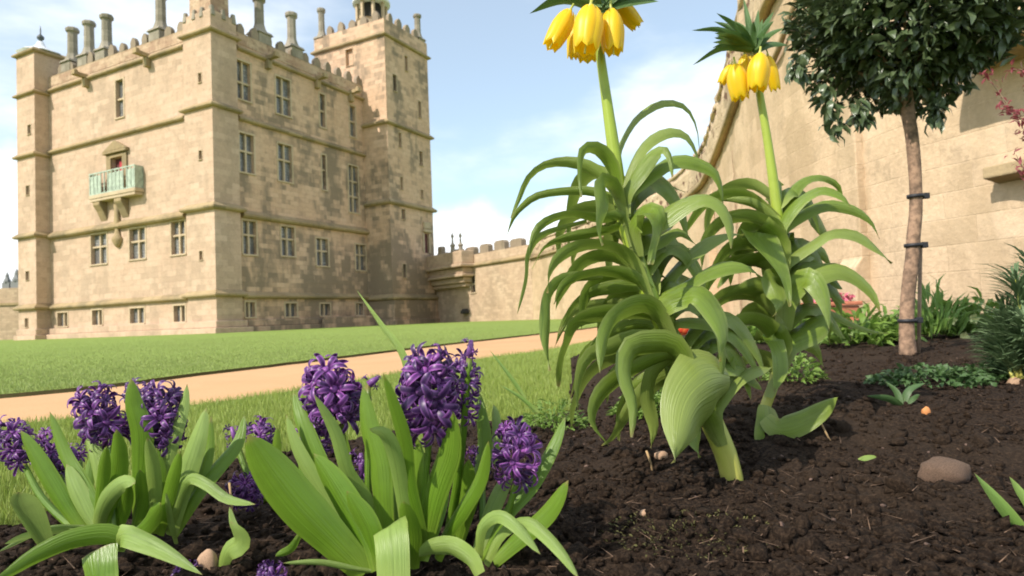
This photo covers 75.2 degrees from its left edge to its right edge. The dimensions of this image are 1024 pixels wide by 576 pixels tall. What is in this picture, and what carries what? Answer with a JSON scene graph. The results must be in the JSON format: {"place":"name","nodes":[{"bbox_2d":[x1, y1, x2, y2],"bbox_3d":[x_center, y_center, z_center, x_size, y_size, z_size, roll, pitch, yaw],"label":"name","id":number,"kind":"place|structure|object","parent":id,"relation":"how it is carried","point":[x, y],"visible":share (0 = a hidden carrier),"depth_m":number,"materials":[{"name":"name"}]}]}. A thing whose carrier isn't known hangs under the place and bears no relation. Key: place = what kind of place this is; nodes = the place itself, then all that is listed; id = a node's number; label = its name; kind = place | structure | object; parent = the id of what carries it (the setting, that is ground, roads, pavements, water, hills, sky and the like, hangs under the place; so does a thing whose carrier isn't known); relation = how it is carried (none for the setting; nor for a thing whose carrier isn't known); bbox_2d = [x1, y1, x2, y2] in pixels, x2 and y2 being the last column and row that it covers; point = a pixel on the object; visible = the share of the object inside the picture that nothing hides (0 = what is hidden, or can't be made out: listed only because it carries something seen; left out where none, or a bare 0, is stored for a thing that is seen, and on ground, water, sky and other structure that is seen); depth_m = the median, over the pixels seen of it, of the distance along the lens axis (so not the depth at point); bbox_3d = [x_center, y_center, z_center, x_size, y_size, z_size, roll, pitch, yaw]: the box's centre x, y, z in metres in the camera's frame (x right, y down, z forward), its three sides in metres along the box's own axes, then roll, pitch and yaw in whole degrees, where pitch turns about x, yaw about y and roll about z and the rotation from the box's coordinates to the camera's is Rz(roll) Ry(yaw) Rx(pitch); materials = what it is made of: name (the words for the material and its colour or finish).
{"place":"outdoors","nodes":[
{"label":"outdoors","id":0,"kind":"place"},
{"bbox_2d":[0,339,591,525],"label":"grass verge","id":1,"kind":"object","parent":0,"point":[517,365],"depth_m":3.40,"materials":[{"name":"green plant"}]},
{"bbox_2d":[0,319,596,393],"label":"lawn","id":2,"kind":"structure","parent":0,"point":[214,338],"depth_m":14.38,"materials":[{"name":"green plant"}]},
{"bbox_2d":[0,269,18,339],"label":"boundary wall","id":3,"kind":"structure","parent":2,"relation":"on","point":[9,321],"depth_m":70.05,"materials":[{"name":"stone"}]},
{"bbox_2d":[11,0,439,339],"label":"castle","id":4,"kind":"structure","parent":2,"relation":"on","point":[208,166],"depth_m":52.40,"materials":[{"name":"stone"}]},
{"bbox_2d":[56,311,68,327],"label":"window","id":5,"kind":"structure","parent":4,"relation":"in","point":[64,316],"depth_m":53.92,"materials":[{"name":"stone"}]},
{"bbox_2d":[90,308,103,326],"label":"window","id":6,"kind":"structure","parent":4,"relation":"in","point":[99,311],"depth_m":51.79,"materials":[{"name":"stone"}]},
{"bbox_2d":[89,231,107,265],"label":"window","id":7,"kind":"structure","parent":4,"relation":"in","point":[101,240],"depth_m":51.89,"materials":[{"name":"stone"}]},
{"bbox_2d":[116,158,121,170],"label":"balcony door","id":8,"kind":"structure","parent":4,"relation":"in","point":[119,161],"depth_m":51.26,"materials":[{"name":"red"}]},
{"bbox_2d":[114,76,124,119],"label":"window","id":9,"kind":"structure","parent":4,"relation":"in","point":[122,94],"depth_m":51.10,"materials":[{"name":"stone"}]},
{"bbox_2d":[128,306,144,324],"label":"window","id":10,"kind":"structure","parent":4,"relation":"in","point":[139,313],"depth_m":49.56,"materials":[{"name":"stone"}]},
{"bbox_2d":[128,225,146,260],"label":"window","id":11,"kind":"structure","parent":4,"relation":"in","point":[139,241],"depth_m":49.71,"materials":[{"name":"stone"}]},
{"bbox_2d":[169,219,186,256],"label":"window","id":12,"kind":"structure","parent":4,"relation":"in","point":[180,227],"depth_m":47.61,"materials":[{"name":"stone"}]},
{"bbox_2d":[172,303,186,322],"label":"window","id":13,"kind":"structure","parent":4,"relation":"in","point":[182,316],"depth_m":47.37,"materials":[{"name":"stone"}]},
{"bbox_2d":[237,57,252,103],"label":"window","id":14,"kind":"structure","parent":4,"relation":"in","point":[242,85],"depth_m":48.61,"materials":[{"name":"stone"}]},
{"bbox_2d":[238,130,256,175],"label":"window","id":15,"kind":"structure","parent":4,"relation":"in","point":[245,153],"depth_m":48.45,"materials":[{"name":"stone"}]},
{"bbox_2d":[241,218,258,255],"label":"window","id":16,"kind":"structure","parent":4,"relation":"in","point":[247,235],"depth_m":48.24,"materials":[{"name":"stone"}]},
{"bbox_2d":[244,300,256,318],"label":"window","id":17,"kind":"structure","parent":4,"relation":"in","point":[247,303],"depth_m":47.92,"materials":[{"name":"stone"}]},
{"bbox_2d":[274,73,292,118],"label":"window","id":18,"kind":"structure","parent":4,"relation":"in","point":[281,104],"depth_m":51.89,"materials":[{"name":"stone"}]},
{"bbox_2d":[276,141,293,184],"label":"window","id":19,"kind":"structure","parent":4,"relation":"in","point":[283,161],"depth_m":51.68,"materials":[{"name":"stone"}]},
{"bbox_2d":[280,224,296,257],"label":"window","id":20,"kind":"structure","parent":4,"relation":"in","point":[286,240],"depth_m":51.50,"materials":[{"name":"stone"}]},
{"bbox_2d":[284,302,298,317],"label":"window","id":21,"kind":"structure","parent":4,"relation":"in","point":[288,308],"depth_m":51.38,"materials":[{"name":"stone"}]},
{"bbox_2d":[318,91,326,129],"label":"window","id":22,"kind":"structure","parent":4,"relation":"in","point":[319,96],"depth_m":55.86,"materials":[{"name":"stone"}]},
{"bbox_2d":[315,236,330,267],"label":"window","id":23,"kind":"structure","parent":4,"relation":"in","point":[320,256],"depth_m":54.77,"materials":[{"name":"stone"}]},
{"bbox_2d":[320,153,327,191],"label":"window","id":24,"kind":"structure","parent":4,"relation":"in","point":[322,183],"depth_m":55.54,"materials":[{"name":"stone"}]},
{"bbox_2d":[319,302,331,316],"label":"window","id":25,"kind":"structure","parent":4,"relation":"in","point":[322,305],"depth_m":54.68,"materials":[{"name":"stone"}]},
{"bbox_2d":[348,103,357,138],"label":"window","id":26,"kind":"structure","parent":4,"relation":"in","point":[351,121],"depth_m":59.21,"materials":[{"name":"stone"}]},
{"bbox_2d":[347,163,360,214],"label":"window","id":27,"kind":"structure","parent":4,"relation":"in","point":[352,197],"depth_m":58.66,"materials":[{"name":"stone"}]},
{"bbox_2d":[355,302,364,315],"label":"window","id":28,"kind":"structure","parent":4,"relation":"in","point":[357,306],"depth_m":58.46,"materials":[{"name":"stone"}]},
{"bbox_2d":[354,243,367,271],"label":"window","id":29,"kind":"structure","parent":4,"relation":"in","point":[359,255],"depth_m":58.99,"materials":[{"name":"stone"}]},
{"bbox_2d":[0,327,596,398],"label":"lawn edge","id":30,"kind":"object","parent":2,"relation":"attached to","point":[33,393],"visible":0.4,"depth_m":5.40,"materials":[{"name":"green plant"}]},
{"bbox_2d":[426,233,533,322],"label":"curtain wall","id":31,"kind":"structure","parent":2,"relation":"on","point":[473,284],"depth_m":57.85,"materials":[{"name":"stone"}]},
{"bbox_2d":[469,274,475,293],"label":"window","id":32,"kind":"structure","parent":31,"relation":"in","point":[474,277],"depth_m":59.41,"materials":[{"name":"stone"}]},
{"bbox_2d":[530,0,1023,319],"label":"garden wall","id":33,"kind":"structure","parent":2,"relation":"on","point":[973,209],"depth_m":10.15,"materials":[{"name":"stone"}]},
{"bbox_2d":[0,319,676,422],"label":"path","id":34,"kind":"structure","parent":0,"point":[203,388],"depth_m":4.75,"materials":[{"name":"beige gravel"}]},
{"bbox_2d":[0,0,736,287],"label":"sky","id":35,"kind":"structure","parent":0,"point":[502,105],"materials":[{"name":"blue"}]},
{"bbox_2d":[0,318,1023,575],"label":"flower bed","id":36,"kind":"object","parent":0,"point":[1008,454],"visible":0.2,"depth_m":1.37,"materials":[{"name":"soil"}]},
{"bbox_2d":[0,415,86,550],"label":"hyacinth","id":37,"kind":"object","parent":36,"relation":"on","point":[30,512],"visible":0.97,"depth_m":1.07,"materials":[{"name":"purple plant"}]},
{"bbox_2d":[29,427,93,509],"bbox_3d":[-0.807,0.334,1.189,0.094,0.164,0.163,0,-3,-38],"label":"hyacinth","id":38,"kind":"object","parent":36,"relation":"on","point":[51,451],"visible":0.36,"depth_m":1.21,"materials":[{"name":"purple plant"}]},
{"bbox_2d":[50,380,134,525],"bbox_3d":[-0.640,0.270,1.056,0.261,0.245,0.086,-4,-3,31],"label":"hyacinth","id":39,"kind":"object","parent":36,"relation":"on","point":[103,423],"visible":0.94,"depth_m":1.05,"materials":[{"name":"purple plant"}]},
{"bbox_2d":[0,524,201,575],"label":"hyacinth","id":40,"kind":"object","parent":36,"relation":"on","point":[115,540],"visible":1,"depth_m":0.84,"materials":[{"name":"green plant"}]},
{"bbox_2d":[117,377,189,533],"bbox_3d":[-0.597,0.270,1.089,0.182,0.251,0.113,-4,-3,35],"label":"hyacinth","id":41,"kind":"object","parent":36,"relation":"on","point":[143,494],"visible":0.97,"depth_m":1.06,"materials":[{"name":"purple plant"}]},
{"bbox_2d":[170,559,202,575],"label":"hyacinth","id":42,"kind":"object","parent":36,"relation":"on","point":[177,569],"visible":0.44,"depth_m":0.91,"materials":[{"name":"purple plant"}]},
{"bbox_2d":[137,408,255,543],"bbox_3d":[-0.492,0.293,1.012,0.176,0.207,0.160,-1,-3,-26],"label":"hyacinth","id":43,"kind":"object","parent":36,"relation":"on","point":[194,475],"visible":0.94,"depth_m":1.04,"materials":[{"name":"green plant"}]},
{"bbox_2d":[196,549,217,570],"bbox_3d":[-0.429,0.389,0.935,0.030,0.044,0.024,-2,-2,0],"label":"stone","id":44,"kind":"object","parent":36,"relation":"on","point":[207,558],"visible":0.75,"depth_m":0.93,"materials":[{"name":"beige stone"}]},
{"bbox_2d":[228,482,233,513],"bbox_3d":[-0.439,0.330,1.038,0.007,0.052,0.004,-2,-2,0],"label":"straw","id":45,"kind":"object","parent":36,"relation":"on","point":[229,485],"visible":0.56,"depth_m":1.04,"materials":[{"name":"beige plant"}]},
{"bbox_2d":[218,507,249,566],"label":"hyacinth","id":46,"kind":"object","parent":36,"relation":"on","point":[237,545],"visible":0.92,"depth_m":0.91,"materials":[{"name":"green plant"}]},
{"bbox_2d":[225,471,263,511],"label":"hyacinth","id":47,"kind":"object","parent":36,"relation":"on","point":[242,491],"visible":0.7,"depth_m":1.18,"materials":[{"name":"purple plant"}]},
{"bbox_2d":[223,415,281,503],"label":"hyacinth","id":48,"kind":"object","parent":36,"relation":"on","point":[263,428],"visible":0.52,"depth_m":1.26,"materials":[{"name":"purple plant"}]},
{"bbox_2d":[256,559,287,575],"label":"hyacinth","id":49,"kind":"object","parent":36,"relation":"on","point":[270,568],"visible":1,"depth_m":0.89,"materials":[{"name":"purple plant"}]},
{"bbox_2d":[245,435,381,575],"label":"hyacinth","id":50,"kind":"object","parent":36,"relation":"on","point":[303,509],"visible":0.94,"depth_m":0.83,"materials":[{"name":"green plant"}]},
{"bbox_2d":[295,417,364,481],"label":"hyacinth","id":51,"kind":"object","parent":36,"relation":"on","point":[360,460],"visible":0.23,"depth_m":1.08,"materials":[{"name":"purple plant"}]},
{"bbox_2d":[286,353,380,515],"bbox_3d":[-0.251,0.237,0.957,0.126,0.286,0.152,0,-3,-39],"label":"hyacinth","id":52,"kind":"object","parent":36,"relation":"on","point":[332,395],"visible":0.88,"depth_m":0.95,"materials":[{"name":"purple plant"}]},
{"bbox_2d":[357,291,424,452],"bbox_3d":[-0.183,0.122,1.002,0.117,0.246,0.005,-4,-3,27],"label":"grass stalk","id":53,"kind":"object","parent":36,"relation":"on","point":[394,340],"depth_m":1.00,"materials":[{"name":"green plant"}]},
{"bbox_2d":[373,516,409,575],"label":"leaf","id":54,"kind":"object","parent":36,"relation":"on","point":[392,548],"visible":1,"depth_m":0.78,"materials":[{"name":"green plant"}]},
{"bbox_2d":[360,341,461,568],"bbox_3d":[-0.131,0.223,0.894,0.131,0.302,0.131,-2,-3,-18],"label":"hyacinth","id":55,"kind":"object","parent":36,"relation":"on","point":[409,487],"visible":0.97,"depth_m":0.87,"materials":[{"name":"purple plant"}]},
{"bbox_2d":[445,337,501,540],"bbox_3d":[-0.059,0.233,0.975,0.085,0.322,0.072,0,-3,-44],"label":"hyacinth","id":56,"kind":"object","parent":36,"relation":"on","point":[465,475],"visible":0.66,"depth_m":0.96,"materials":[{"name":"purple plant"}]},
{"bbox_2d":[419,510,577,575],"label":"leaves","id":57,"kind":"object","parent":36,"relation":"on","point":[467,553],"visible":1,"depth_m":0.80,"materials":[{"name":"green plant"}]},
{"bbox_2d":[435,415,567,567],"bbox_3d":[-0.009,0.283,0.928,0.196,0.208,0.140,-4,-3,29],"label":"hyacinth","id":58,"kind":"object","parent":36,"relation":"on","point":[545,515],"visible":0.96,"depth_m":0.90,"materials":[{"name":"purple plant"}]},
{"bbox_2d":[491,352,526,398],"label":"grass stalk","id":59,"kind":"object","parent":36,"relation":"on","point":[514,382],"depth_m":1.60,"materials":[{"name":"green plant"}]},
{"bbox_2d":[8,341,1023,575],"bbox_3d":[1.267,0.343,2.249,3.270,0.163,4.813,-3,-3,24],"label":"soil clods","id":60,"kind":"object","parent":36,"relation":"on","point":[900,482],"visible":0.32,"depth_m":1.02,"materials":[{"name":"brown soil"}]},
{"bbox_2d":[12,357,1023,575],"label":"soil fibres","id":61,"kind":"object","parent":36,"relation":"on","point":[1000,561],"visible":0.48,"depth_m":1.02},
{"bbox_2d":[502,386,539,413],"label":"grass stalk","id":62,"kind":"object","parent":36,"relation":"on","point":[529,404],"depth_m":1.55,"materials":[{"name":"green plant"}]},
{"bbox_2d":[516,395,589,432],"bbox_3d":[0.127,0.375,1.984,0.255,0.109,0.217,-2,-2,0],"label":"weed clump","id":63,"kind":"object","parent":36,"relation":"on","point":[551,417],"visible":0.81,"depth_m":1.97,"materials":[{"name":"green plant"}]},
{"bbox_2d":[605,377,662,418],"bbox_3d":[0.383,0.311,1.889,0.243,0.121,0.205,-2,-2,0],"label":"seedling clump","id":64,"kind":"object","parent":36,"relation":"on","point":[657,396],"visible":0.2,"depth_m":1.87,"materials":[{"name":"green plant"}]},
{"bbox_2d":[506,0,771,480],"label":"crown imperial","id":65,"kind":"object","parent":36,"relation":"on","point":[638,310],"visible":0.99,"depth_m":1.25,"materials":[{"name":"green plant"}]},
{"bbox_2d":[640,509,645,515],"bbox_3d":[0.212,0.361,1.065,0.016,0.012,0.012,-2,-2,0],"label":"pebble","id":66,"kind":"object","parent":36,"relation":"on","point":[642,512],"visible":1,"depth_m":1.06,"materials":[{"name":"beige stone"}]},
{"bbox_2d":[645,450,652,470],"bbox_3d":[0.288,0.368,1.385,0.017,0.060,0.005,-2,-2,0],"label":"straw","id":67,"kind":"object","parent":36,"relation":"on","point":[649,459],"visible":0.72,"depth_m":1.38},
{"bbox_2d":[654,451,667,459],"bbox_3d":[0.321,0.363,1.434,0.028,0.022,0.025,-4,-3,32],"label":"pebble","id":68,"kind":"object","parent":36,"relation":"on","point":[659,455],"visible":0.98,"depth_m":1.43,"materials":[{"name":"beige stone"}]},
{"bbox_2d":[678,328,688,334],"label":"tulip","id":69,"kind":"object","parent":36,"relation":"on","point":[682,331],"visible":0.15,"depth_m":3.15,"materials":[{"name":"red plant"}]},
{"bbox_2d":[598,509,777,558],"bbox_3d":[0.266,0.358,0.987,0.277,0.014,0.225,-2,-2,0],"label":"moss patch","id":70,"kind":"object","parent":36,"relation":"on","point":[700,535],"visible":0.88,"depth_m":0.97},
{"bbox_2d":[737,313,764,342],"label":"border plant","id":71,"kind":"object","parent":36,"relation":"on","point":[752,329],"visible":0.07,"depth_m":4.40,"materials":[{"name":"green plant"}]},
{"bbox_2d":[755,318,809,342],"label":"border plant","id":72,"kind":"object","parent":36,"relation":"on","point":[803,320],"visible":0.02,"depth_m":4.31,"materials":[{"name":"green plant"}]},
{"bbox_2d":[687,0,891,439],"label":"crown imperial","id":73,"kind":"object","parent":36,"relation":"on","point":[795,271],"visible":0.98,"depth_m":1.64,"materials":[{"name":"green plant"}]},
{"bbox_2d":[758,352,829,384],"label":"seedling clump","id":74,"kind":"object","parent":36,"relation":"on","point":[797,363],"visible":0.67,"depth_m":2.26,"materials":[{"name":"green plant"}]},
{"bbox_2d":[821,424,830,440],"bbox_3d":[0.709,0.337,1.486,0.046,0.092,0.004,-2,-2,0],"label":"straw","id":75,"kind":"object","parent":36,"relation":"on","point":[825,431],"visible":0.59,"depth_m":1.49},
{"bbox_2d":[801,292,862,322],"bbox_3d":[2.659,0.184,5.993,0.856,0.309,0.300,-2,-2,0],"label":"trough","id":76,"kind":"object","parent":36,"relation":"on","point":[847,306],"visible":0.25,"depth_m":5.86,"materials":[{"name":"ceramic"}]},
{"bbox_2d":[818,301,898,345],"bbox_3d":[2.025,0.206,3.899,0.500,0.274,0.434,-2,-2,0],"label":"border plant","id":77,"kind":"object","parent":36,"relation":"on","point":[867,323],"visible":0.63,"depth_m":3.83,"materials":[{"name":"green plant"}]},
{"bbox_2d":[858,455,875,460],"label":"fallen leaf","id":78,"kind":"object","parent":36,"relation":"on","point":[866,457],"visible":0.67,"depth_m":1.39,"materials":[{"name":"green plant"}]},
{"bbox_2d":[844,305,927,343],"bbox_3d":[2.230,0.218,3.977,0.446,0.258,0.401,-4,-3,38],"label":"border plant","id":79,"kind":"object","parent":36,"relation":"on","point":[890,318],"visible":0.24,"depth_m":3.94,"materials":[{"name":"green plant"}]},
{"bbox_2d":[868,381,924,405],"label":"tulip shoot","id":80,"kind":"object","parent":36,"relation":"on","point":[899,399],"visible":0.97,"depth_m":1.73,"materials":[{"name":"green plant"}]},
{"bbox_2d":[778,0,1023,355],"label":"bay tree","id":81,"kind":"object","parent":36,"relation":"on","point":[896,69],"visible":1,"depth_m":3.13,"materials":[{"name":"green plant"}]},
{"bbox_2d":[917,248,922,352],"bbox_3d":[1.984,0.056,3.237,0.079,0.558,0.018,-1,-3,-19],"label":"stake","id":82,"kind":"object","parent":36,"relation":"on","point":[919,303],"visible":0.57,"depth_m":3.23,"materials":[{"name":"brown wood"}]},
{"bbox_2d":[889,305,953,335],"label":"border plant","id":83,"kind":"object","parent":36,"relation":"on","point":[925,319],"visible":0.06,"depth_m":4.54,"materials":[{"name":"green plant"}]},
{"bbox_2d":[921,406,930,414],"bbox_3d":[1.001,0.299,1.608,0.022,0.028,0.018,-2,-2,0],"label":"pebble","id":84,"kind":"object","parent":36,"relation":"on","point":[925,410],"visible":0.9,"depth_m":1.60,"materials":[{"name":"orange stone"}]},
{"bbox_2d":[889,274,975,337],"bbox_3d":[2.632,0.099,4.203,0.503,0.432,0.503,-4,-3,38],"label":"border plant","id":85,"kind":"object","parent":36,"relation":"on","point":[936,303],"visible":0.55,"depth_m":4.14,"materials":[{"name":"green plant"}]},
{"bbox_2d":[863,362,1004,388],"bbox_3d":[1.346,0.277,2.138,0.404,0.078,0.340,-2,-2,0],"label":"cranesbill","id":86,"kind":"object","parent":36,"relation":"on","point":[942,373],"visible":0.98,"depth_m":2.08,"materials":[{"name":"green plant"}]},
{"bbox_2d":[917,456,970,483],"bbox_3d":[0.834,0.357,1.282,0.083,0.056,0.079,0,-3,-45],"label":"stone","id":87,"kind":"object","parent":36,"relation":"on","point":[937,468],"visible":0.74,"depth_m":1.26,"materials":[{"name":"brown stone"}]},
{"bbox_2d":[921,298,992,335],"bbox_3d":[2.867,0.182,4.292,0.548,0.278,0.475,-2,-2,0],"label":"border plant","id":88,"kind":"object","parent":36,"relation":"on","point":[947,328],"visible":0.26,"depth_m":4.22,"materials":[{"name":"green plant"}]},
{"bbox_2d":[960,332,969,337],"bbox_3d":[2.776,0.301,4.078,0.062,0.065,0.017,-2,-2,0],"label":"primrose","id":89,"kind":"object","parent":36,"relation":"on","point":[963,335],"visible":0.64,"depth_m":4.08,"materials":[{"name":"green plant"}]},
{"bbox_2d":[941,286,1005,335],"bbox_3d":[2.971,0.142,4.194,0.541,0.325,0.486,-2,-2,0],"label":"border plant","id":90,"kind":"object","parent":36,"relation":"on","point":[977,308],"visible":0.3,"depth_m":4.15,"materials":[{"name":"green plant"}]},
{"bbox_2d":[970,314,979,322],"bbox_3d":[2.838,0.190,4.082,0.062,0.065,0.017,-2,-2,0],"label":"primrose","id":91,"kind":"object","parent":90,"relation":"on","point":[974,315],"visible":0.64,"depth_m":4.08,"materials":[{"name":"green plant"}]},
{"bbox_2d":[951,359,1009,382],"bbox_3d":[1.557,0.271,2.192,0.252,0.087,0.211,-2,-2,0],"label":"cranesbill","id":92,"kind":"object","parent":36,"relation":"on","point":[1002,376],"visible":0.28,"depth_m":2.16,"materials":[{"name":"green plant"}]},
{"bbox_2d":[958,243,1023,380],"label":"spurge","id":93,"kind":"object","parent":36,"relation":"on","point":[1003,345],"visible":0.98,"depth_m":2.11,"materials":[{"name":"green plant"}]},
{"bbox_2d":[974,473,1023,525],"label":"iris","id":94,"kind":"object","parent":36,"relation":"on","point":[1003,507],"visible":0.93,"depth_m":1.02,"materials":[{"name":"green plant"}]},
{"bbox_2d":[1006,377,1021,383],"bbox_3d":[1.579,0.298,2.086,0.052,0.039,0.037,-2,-2,0],"label":"pebble","id":95,"kind":"object","parent":36,"relation":"on","point":[1015,380],"visible":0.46,"depth_m":2.08,"materials":[{"name":"beige stone"}]},
{"bbox_2d":[979,59,1023,179],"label":"red shrub","id":96,"kind":"object","parent":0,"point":[1009,109],"visible":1,"depth_m":2.73,"materials":[{"name":"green plant"}]}
]}

